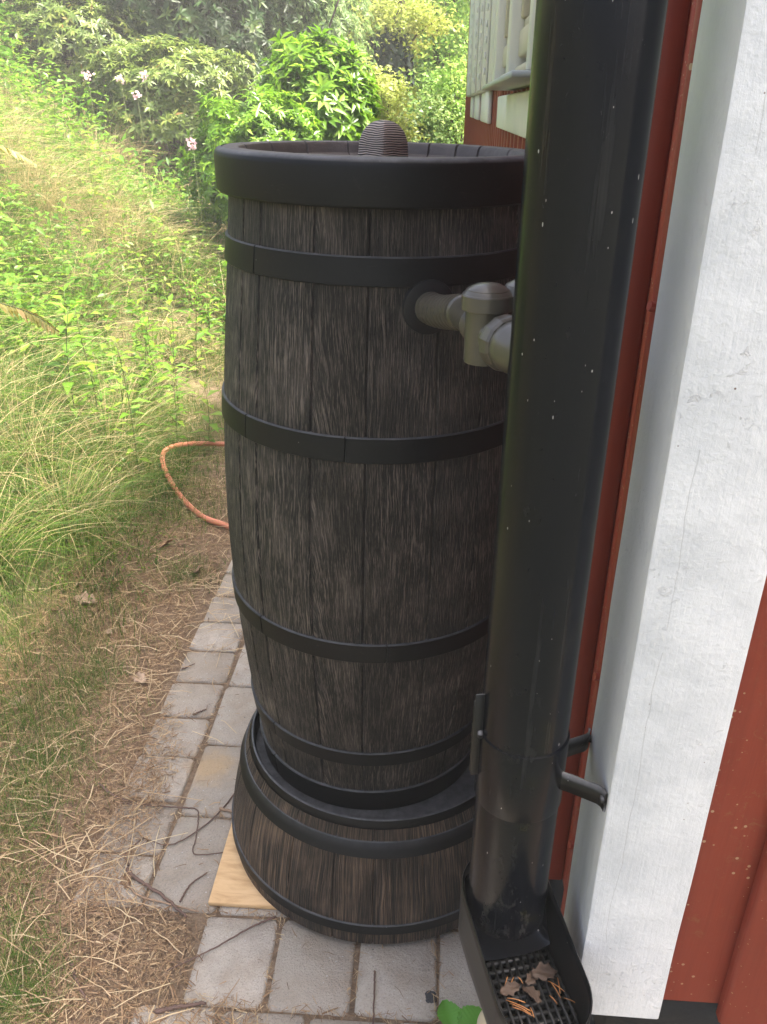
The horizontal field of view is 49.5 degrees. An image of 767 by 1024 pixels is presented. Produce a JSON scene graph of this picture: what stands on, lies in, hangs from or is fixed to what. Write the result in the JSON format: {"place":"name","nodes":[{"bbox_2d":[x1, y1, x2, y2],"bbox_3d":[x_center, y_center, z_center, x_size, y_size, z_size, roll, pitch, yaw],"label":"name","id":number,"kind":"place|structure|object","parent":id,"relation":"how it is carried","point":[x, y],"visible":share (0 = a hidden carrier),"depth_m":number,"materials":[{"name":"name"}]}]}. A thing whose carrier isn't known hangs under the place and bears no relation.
{"place":"outdoors","nodes":[
{"label":"outdoors","id":0,"kind":"place"},
{"bbox_2d":[0,0,463,1023],"bbox_3d":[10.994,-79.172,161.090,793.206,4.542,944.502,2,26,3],"label":"ground","id":1,"kind":"structure","parent":0,"point":[196,920],"depth_m":2.60,"materials":[{"name":"green plant"}]},
{"bbox_2d":[0,155,26,226],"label":"wild herb","id":2,"kind":"object","parent":1,"relation":"on","point":[4,166],"visible":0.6,"depth_m":5.48,"materials":[{"name":"green plant"}]},
{"bbox_2d":[0,277,36,362],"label":"wild herb","id":3,"kind":"object","parent":1,"relation":"on","point":[8,281],"visible":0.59,"depth_m":4.06,"materials":[{"name":"green plant"}]},
{"bbox_2d":[0,145,36,166],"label":"fern frond","id":4,"kind":"object","parent":1,"relation":"on","point":[7,150],"visible":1,"depth_m":1.62,"materials":[{"name":"plant"}]},
{"bbox_2d":[13,224,30,290],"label":"wild herb","id":5,"kind":"object","parent":1,"relation":"on","point":[21,253],"visible":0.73,"depth_m":4.94,"materials":[{"name":"green plant"}]},
{"bbox_2d":[0,302,61,335],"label":"fern frond","id":6,"kind":"object","parent":1,"relation":"on","point":[31,316],"visible":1,"depth_m":1.29,"materials":[{"name":"plant"}]},
{"bbox_2d":[46,89,61,154],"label":"wild herb","id":7,"kind":"object","parent":1,"relation":"on","point":[54,100],"visible":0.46,"depth_m":6.88,"materials":[{"name":"green plant"}]},
{"bbox_2d":[53,121,74,175],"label":"wild herb","id":8,"kind":"object","parent":1,"relation":"on","point":[63,130],"visible":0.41,"depth_m":6.65,"materials":[{"name":"green plant"}]},
{"bbox_2d":[46,281,86,377],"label":"wild herb","id":9,"kind":"object","parent":1,"relation":"on","point":[65,311],"visible":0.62,"depth_m":4.11,"materials":[{"name":"green plant"}]},
{"bbox_2d":[50,196,82,256],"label":"wild herb","id":10,"kind":"object","parent":1,"relation":"on","point":[63,199],"visible":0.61,"depth_m":5.45,"materials":[{"name":"green plant"}]},
{"bbox_2d":[0,0,133,15],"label":"rhododendron","id":11,"kind":"object","parent":1,"relation":"on","point":[36,0],"visible":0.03,"depth_m":10.93,"materials":[{"name":"green plant"}]},
{"bbox_2d":[38,300,101,422],"bbox_3d":[-1.379,-0.604,3.660,0.246,0.655,0.212,17,30,29],"label":"wild herb","id":12,"kind":"object","parent":1,"relation":"on","point":[65,347],"visible":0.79,"depth_m":3.62,"materials":[{"name":"green plant"}]},
{"bbox_2d":[0,0,149,97],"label":"rhododendron","id":13,"kind":"object","parent":1,"relation":"on","point":[96,23],"visible":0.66,"depth_m":8.71,"materials":[{"name":"green plant"}]},
{"bbox_2d":[73,591,97,603],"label":"dead leaf","id":14,"kind":"object","parent":1,"relation":"on","point":[86,598],"visible":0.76,"depth_m":2.92,"materials":[{"name":"brown plant"}]},
{"bbox_2d":[66,299,111,430],"bbox_3d":[-1.347,-0.628,3.805,0.191,0.678,0.203,-18,32,-33],"label":"wild herb","id":15,"kind":"object","parent":1,"relation":"on","point":[91,367],"visible":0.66,"depth_m":3.76,"materials":[{"name":"green plant"}]},
{"bbox_2d":[81,154,100,190],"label":"wild herb","id":16,"kind":"object","parent":1,"relation":"on","point":[90,171],"visible":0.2,"depth_m":6.53,"materials":[{"name":"green plant"}]},
{"bbox_2d":[81,69,101,170],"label":"flower","id":17,"kind":"object","parent":1,"relation":"on","point":[86,76],"visible":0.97,"depth_m":6.54,"materials":[{"name":"pink plant"}]},
{"bbox_2d":[86,139,103,182],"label":"wild herb","id":18,"kind":"object","parent":1,"relation":"on","point":[95,156],"visible":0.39,"depth_m":6.82,"materials":[{"name":"green plant"}]},
{"bbox_2d":[77,368,123,447],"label":"wild herb","id":19,"kind":"object","parent":1,"relation":"on","point":[94,382],"visible":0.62,"depth_m":3.69,"materials":[{"name":"green plant"}]},
{"bbox_2d":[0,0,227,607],"bbox_3d":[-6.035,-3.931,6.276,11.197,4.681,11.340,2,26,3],"label":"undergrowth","id":20,"kind":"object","parent":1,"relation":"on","point":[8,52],"visible":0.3,"depth_m":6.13,"materials":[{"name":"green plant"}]},
{"bbox_2d":[0,0,230,1023],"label":"meadow grass","id":21,"kind":"structure","parent":1,"relation":"on","point":[17,454],"depth_m":3.53,"materials":[{"name":"green plant"}]},
{"bbox_2d":[101,367,143,429],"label":"wild herb","id":22,"kind":"object","parent":1,"relation":"on","point":[121,385],"visible":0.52,"depth_m":3.95,"materials":[{"name":"green plant"}]},
{"bbox_2d":[115,74,134,183],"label":"flower","id":23,"kind":"object","parent":1,"relation":"on","point":[121,78],"visible":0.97,"depth_m":6.72,"materials":[{"name":"pink plant"}]},
{"bbox_2d":[105,336,152,479],"bbox_3d":[-1.106,-0.436,3.652,0.201,0.671,0.189,-13,29,-26],"label":"wild herb","id":24,"kind":"object","parent":1,"relation":"on","point":[132,410],"visible":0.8,"depth_m":3.64,"materials":[{"name":"green plant"}]},
{"bbox_2d":[132,90,151,217],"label":"flower","id":25,"kind":"object","parent":1,"relation":"on","point":[138,95],"visible":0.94,"depth_m":6.02,"materials":[{"name":"pink plant"}]},
{"bbox_2d":[126,297,165,391],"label":"wild herb","id":26,"kind":"object","parent":1,"relation":"on","point":[141,319],"visible":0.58,"depth_m":4.68,"materials":[{"name":"green plant"}]},
{"bbox_2d":[138,323,157,402],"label":"wild herb","id":27,"kind":"object","parent":1,"relation":"on","point":[142,362],"visible":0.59,"depth_m":4.50,"materials":[{"name":"green plant"}]},
{"bbox_2d":[140,70,157,191],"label":"flower","id":28,"kind":"object","parent":1,"relation":"on","point":[144,74],"visible":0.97,"depth_m":6.87,"materials":[{"name":"pink plant"}]},
{"bbox_2d":[132,317,171,391],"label":"wild herb","id":29,"kind":"object","parent":1,"relation":"on","point":[145,321],"visible":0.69,"depth_m":4.51,"materials":[{"name":"green plant"}]},
{"bbox_2d":[66,33,258,184],"bbox_3d":[-2.242,-4.152,8.650,2.173,1.415,1.643,14,29,25],"label":"rhododendron","id":30,"kind":"object","parent":1,"relation":"on","point":[166,72],"visible":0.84,"depth_m":8.09,"materials":[{"name":"green plant"}]},
{"bbox_2d":[149,215,176,262],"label":"wild herb","id":31,"kind":"object","parent":1,"relation":"on","point":[160,224],"visible":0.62,"depth_m":6.12,"materials":[{"name":"green plant"}]},
{"bbox_2d":[154,294,191,386],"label":"wild herb","id":32,"kind":"object","parent":1,"relation":"on","point":[170,298],"visible":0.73,"depth_m":4.87,"materials":[{"name":"green plant"}]},
{"bbox_2d":[159,362,188,442],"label":"wild herb","id":33,"kind":"object","parent":1,"relation":"on","point":[166,365],"visible":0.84,"depth_m":4.17,"materials":[{"name":"green plant"}]},
{"bbox_2d":[157,317,190,419],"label":"wild herb","id":34,"kind":"object","parent":1,"relation":"on","point":[171,357],"visible":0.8,"depth_m":4.44,"materials":[{"name":"green plant"}]},
{"bbox_2d":[25,0,333,142],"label":"rhododendron","id":35,"kind":"object","parent":1,"relation":"on","point":[170,17],"visible":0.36,"depth_m":9.25,"materials":[{"name":"green plant"}]},
{"bbox_2d":[159,441,228,529],"bbox_3d":[-0.652,-0.231,4.015,0.856,0.108,1.364,2,26,3],"label":"garden hose","id":36,"kind":"object","parent":1,"relation":"on","point":[208,518],"visible":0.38,"depth_m":3.79,"materials":[{"name":"rubber"}]},
{"bbox_2d":[180,277,212,371],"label":"wild herb","id":37,"kind":"object","parent":1,"relation":"on","point":[200,335],"visible":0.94,"depth_m":5.20,"materials":[{"name":"green plant"}]},
{"bbox_2d":[186,137,209,339],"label":"flower","id":38,"kind":"object","parent":1,"relation":"on","point":[192,145],"visible":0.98,"depth_m":5.22,"materials":[{"name":"pink plant"}]},
{"bbox_2d":[189,225,212,266],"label":"wild herb","id":39,"kind":"object","parent":1,"relation":"on","point":[201,245],"visible":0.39,"depth_m":6.56,"materials":[{"name":"green plant"}]},
{"bbox_2d":[192,189,218,252],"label":"wild herb","id":40,"kind":"object","parent":1,"relation":"on","point":[203,214],"visible":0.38,"depth_m":6.80,"materials":[{"name":"green plant"}]},
{"bbox_2d":[192,380,223,448],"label":"wild herb","id":41,"kind":"object","parent":1,"relation":"on","point":[207,419],"visible":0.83,"depth_m":4.20,"materials":[{"name":"green plant"}]},
{"bbox_2d":[200,293,221,348],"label":"wild herb","id":42,"kind":"object","parent":1,"relation":"on","point":[209,313],"visible":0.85,"depth_m":5.52,"materials":[{"name":"green plant"}]},
{"bbox_2d":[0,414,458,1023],"bbox_3d":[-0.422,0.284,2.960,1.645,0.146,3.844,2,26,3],"label":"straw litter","id":43,"kind":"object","parent":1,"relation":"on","point":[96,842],"visible":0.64,"depth_m":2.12,"materials":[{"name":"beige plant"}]},
{"bbox_2d":[0,808,13,820],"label":"dead leaf","id":44,"kind":"object","parent":43,"relation":"on","point":[8,816],"visible":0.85,"depth_m":2.08,"materials":[{"name":"brown plant"}]},
{"bbox_2d":[10,696,28,705],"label":"dead leaf","id":45,"kind":"object","parent":43,"relation":"on","point":[19,700],"visible":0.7,"depth_m":2.46,"materials":[{"name":"brown plant"}]},
{"bbox_2d":[19,880,33,883],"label":"dead leaf","id":46,"kind":"object","parent":43,"relation":"on","point":[24,882],"visible":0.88,"depth_m":1.91,"materials":[{"name":"brown plant"}]},
{"bbox_2d":[48,853,57,863],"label":"dead leaf","id":47,"kind":"object","parent":43,"relation":"on","point":[50,859],"visible":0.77,"depth_m":1.97,"materials":[{"name":"brown plant"}]},
{"bbox_2d":[70,962,89,1007],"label":"twig","id":48,"kind":"object","parent":43,"relation":"on","point":[76,980],"visible":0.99,"depth_m":1.68,"materials":[{"name":"brown wood"}]},
{"bbox_2d":[103,933,121,940],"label":"dead leaf","id":49,"kind":"object","parent":43,"relation":"on","point":[115,937],"visible":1,"depth_m":1.78,"materials":[{"name":"brown plant"}]},
{"bbox_2d":[97,783,131,801],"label":"twig","id":50,"kind":"object","parent":43,"relation":"on","point":[106,789],"visible":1,"depth_m":2.15,"materials":[{"name":"brown wood"}]},
{"bbox_2d":[88,912,149,914],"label":"twig","id":51,"kind":"object","parent":43,"relation":"on","point":[120,914],"visible":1,"depth_m":1.83,"materials":[{"name":"brown wood"}]},
{"bbox_2d":[132,672,146,682],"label":"dead leaf","id":52,"kind":"object","parent":43,"relation":"on","point":[141,676],"visible":1,"depth_m":2.58,"materials":[{"name":"beige plant"}]},
{"bbox_2d":[157,539,172,549],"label":"dead leaf","id":53,"kind":"object","parent":43,"relation":"on","point":[166,541],"visible":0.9,"depth_m":3.34,"materials":[{"name":"brown plant"}]},
{"bbox_2d":[154,1001,205,1014],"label":"twig","id":54,"kind":"object","parent":43,"relation":"on","point":[167,1009],"visible":1,"depth_m":1.64,"materials":[{"name":"brown wood"}]},
{"bbox_2d":[189,564,200,572],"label":"dead leaf","id":55,"kind":"object","parent":43,"relation":"on","point":[198,567],"visible":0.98,"depth_m":3.18,"materials":[{"name":"brown plant"}]},
{"bbox_2d":[176,83,325,233],"bbox_3d":[-1.036,-2.506,6.860,1.235,1.838,1.199,2,26,3],"label":"rhododendron","id":56,"kind":"object","parent":1,"relation":"on","point":[256,121],"visible":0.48,"depth_m":6.46,"materials":[{"name":"green plant"}]},
{"bbox_2d":[130,0,375,48],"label":"tree","id":57,"kind":"object","parent":1,"relation":"on","point":[179,9],"depth_m":17.70,"materials":[{"name":"green plant"}]},
{"bbox_2d":[183,0,381,100],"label":"rhododendron","id":58,"kind":"object","parent":1,"relation":"on","point":[344,14],"visible":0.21,"depth_m":10.41,"materials":[{"name":"green plant"}]},
{"bbox_2d":[247,23,387,140],"bbox_3d":[-0.616,-3.175,7.613,1.379,2.248,1.497,2,26,3],"label":"rhododendron","id":59,"kind":"object","parent":1,"relation":"on","point":[320,76],"visible":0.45,"depth_m":7.04,"materials":[{"name":"green plant"}]},
{"bbox_2d":[195,0,447,83],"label":"tree","id":60,"kind":"object","parent":1,"relation":"on","point":[267,34],"visible":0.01,"depth_m":16.64,"materials":[{"name":"green plant"}]},
{"bbox_2d":[288,0,444,110],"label":"maple","id":61,"kind":"object","parent":1,"relation":"on","point":[353,36],"visible":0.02,"depth_m":13.77,"materials":[{"name":"green plant"}]},
{"bbox_2d":[342,54,437,142],"bbox_3d":[0.006,-4.386,10.150,1.462,2.125,1.522,13,29,24],"label":"yellow shrub","id":62,"kind":"object","parent":1,"relation":"on","point":[387,96],"visible":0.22,"depth_m":9.70,"materials":[{"name":"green plant"}]},
{"bbox_2d":[332,0,467,119],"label":"bush","id":63,"kind":"object","parent":1,"relation":"on","point":[397,44],"visible":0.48,"depth_m":11.59,"materials":[{"name":"green plant"}]},
{"bbox_2d":[331,0,469,101],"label":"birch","id":64,"kind":"object","parent":1,"relation":"on","point":[440,32],"depth_m":16.31,"materials":[{"name":"green plant"}]},
{"bbox_2d":[367,0,469,143],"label":"maple","id":65,"kind":"object","parent":1,"relation":"on","point":[460,49],"visible":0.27,"depth_m":14.34,"materials":[{"name":"green plant"}]},
{"bbox_2d":[388,83,465,143],"bbox_3d":[0.400,-4.639,11.071,1.838,1.921,1.823,2,26,3],"label":"hazel","id":66,"kind":"object","parent":1,"relation":"on","point":[430,121],"visible":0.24,"depth_m":10.69,"materials":[{"name":"green plant"}]},
{"bbox_2d":[406,15,468,143],"bbox_3d":[0.922,-5.197,11.427,1.612,2.793,1.680,2,26,3],"label":"hazel","id":67,"kind":"object","parent":1,"relation":"on","point":[458,113],"visible":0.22,"depth_m":10.99,"materials":[{"name":"green plant"}]},
{"bbox_2d":[419,0,468,137],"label":"tree","id":68,"kind":"object","parent":1,"relation":"on","point":[457,42],"visible":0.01,"depth_m":20.54,"materials":[{"name":"green plant"}]},
{"bbox_2d":[477,1011,525,1023],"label":"drain socket","id":69,"kind":"object","parent":1,"relation":"on","point":[481,1019],"visible":0.09,"depth_m":1.24,"materials":[{"name":"beige plastic"}]},
{"bbox_2d":[463,0,766,1023],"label":"house","id":70,"kind":"structure","parent":1,"relation":"on","point":[657,876],"depth_m":0.97,"materials":[{"name":"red paint"}]},
{"bbox_2d":[493,0,535,79],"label":"window","id":71,"kind":"structure","parent":70,"relation":"in","point":[515,19],"depth_m":2.26,"materials":[{"name":"paint"}]},
{"bbox_2d":[467,0,668,940],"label":"downpipe","id":72,"kind":"object","parent":70,"relation":"attached to","point":[595,65],"visible":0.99,"depth_m":0.83,"materials":[{"name":"plastic"}]},
{"bbox_2d":[458,861,592,1023],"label":"leaf catcher","id":73,"kind":"object","parent":72,"relation":"hanging from","point":[493,963],"visible":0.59,"depth_m":1.15,"materials":[{"name":"plastic"}]},
{"bbox_2d":[500,981,519,995],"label":"dead leaf","id":74,"kind":"object","parent":73,"relation":"on","point":[509,988],"visible":1,"depth_m":1.14,"materials":[{"name":"brown plant"}]},
{"bbox_2d":[522,985,540,1003],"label":"dead leaf","id":75,"kind":"object","parent":73,"relation":"on","point":[532,992],"visible":1,"depth_m":1.13,"materials":[{"name":"brown plant"}]},
{"bbox_2d":[525,971,537,984],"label":"dead leaf","id":76,"kind":"object","parent":73,"relation":"on","point":[530,979],"visible":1,"depth_m":1.15,"materials":[{"name":"brown plant"}]},
{"bbox_2d":[531,961,557,981],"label":"dead leaf","id":77,"kind":"object","parent":73,"relation":"on","point":[542,972],"visible":1,"depth_m":1.16,"materials":[{"name":"brown plant"}]},
{"bbox_2d":[74,560,480,1023],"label":"path","id":78,"kind":"structure","parent":0,"point":[297,969],"depth_m":1.85,"materials":[{"name":"concrete"}]},
{"bbox_2d":[120,872,131,887],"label":"dead leaf","id":79,"kind":"object","parent":78,"relation":"on","point":[125,885],"visible":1,"depth_m":1.91,"materials":[{"name":"brown plant"}]},
{"bbox_2d":[124,837,143,865],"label":"twig","id":80,"kind":"object","parent":78,"relation":"on","point":[131,847],"visible":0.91,"depth_m":1.99,"materials":[{"name":"brown wood"}]},
{"bbox_2d":[125,867,186,917],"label":"twig","id":81,"kind":"object","parent":78,"relation":"on","point":[149,886],"visible":1,"depth_m":1.88,"materials":[{"name":"brown wood"}]},
{"bbox_2d":[120,877,198,911],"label":"twig","id":82,"kind":"object","parent":78,"relation":"on","point":[139,895],"visible":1,"depth_m":1.86,"materials":[{"name":"brown wood"}]},
{"bbox_2d":[116,801,222,854],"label":"twig","id":83,"kind":"object","parent":78,"relation":"on","point":[180,807],"visible":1,"depth_m":2.11,"materials":[{"name":"brown wood"}]},
{"bbox_2d":[143,793,233,844],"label":"twig","id":84,"kind":"object","parent":78,"relation":"on","point":[198,829],"visible":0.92,"depth_m":2.05,"materials":[{"name":"brown wood"}]},
{"bbox_2d":[179,872,206,901],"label":"twig","id":85,"kind":"object","parent":78,"relation":"on","point":[183,895],"visible":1,"depth_m":1.90,"materials":[{"name":"brown wood"}]},
{"bbox_2d":[167,916,275,970],"bbox_3d":[-0.342,0.918,1.774,0.247,0.006,0.009,-15,30,-29],"label":"twig","id":86,"kind":"object","parent":78,"relation":"on","point":[259,923],"visible":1,"depth_m":1.78,"materials":[{"name":"brown wood"}]},
{"bbox_2d":[219,807,231,812],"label":"twig","id":87,"kind":"object","parent":78,"relation":"on","point":[225,810],"visible":0.76,"depth_m":2.10,"materials":[{"name":"brown wood"}]},
{"bbox_2d":[208,824,276,909],"bbox_3d":[-0.081,0.748,2.118,0.579,0.012,0.624,2,26,3],"label":"plywood sheet","id":88,"kind":"object","parent":78,"relation":"on","point":[233,886],"visible":0.18,"depth_m":1.89,"materials":[{"name":"beige wood"}]},
{"bbox_2d":[232,708,474,943],"bbox_3d":[-0.004,0.625,2.021,0.734,0.296,0.734,2,26,3],"label":"barrel stand","id":89,"kind":"object","parent":88,"relation":"on","point":[389,876],"visible":0.34,"depth_m":1.74,"materials":[{"name":"brown wood"}]},
{"bbox_2d":[214,120,524,809],"bbox_3d":[-0.017,-0.071,1.698,0.602,1.320,0.602,3,26,3],"label":"rain barrel","id":90,"kind":"object","parent":89,"relation":"on","point":[363,428],"visible":0.86,"depth_m":1.41,"materials":[{"name":"brown wood"}]},
{"bbox_2d":[402,279,514,373],"bbox_3d":[0.113,-0.254,1.093,0.106,0.142,0.437,-6,27,-14],"label":"rain diverter","id":91,"kind":"object","parent":90,"relation":"attached to","point":[478,316],"visible":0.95,"depth_m":0.97,"materials":[{"name":"plastic"}]},
{"bbox_2d":[372,970,375,1023],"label":"twig","id":92,"kind":"object","parent":78,"relation":"on","point":[374,996],"visible":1,"depth_m":1.67,"materials":[{"name":"brown wood"}]},
{"bbox_2d":[437,999,481,1023],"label":"seedling","id":93,"kind":"object","parent":78,"relation":"on","point":[450,1012],"visible":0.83,"depth_m":1.60,"materials":[{"name":"green plant"}]}
]}

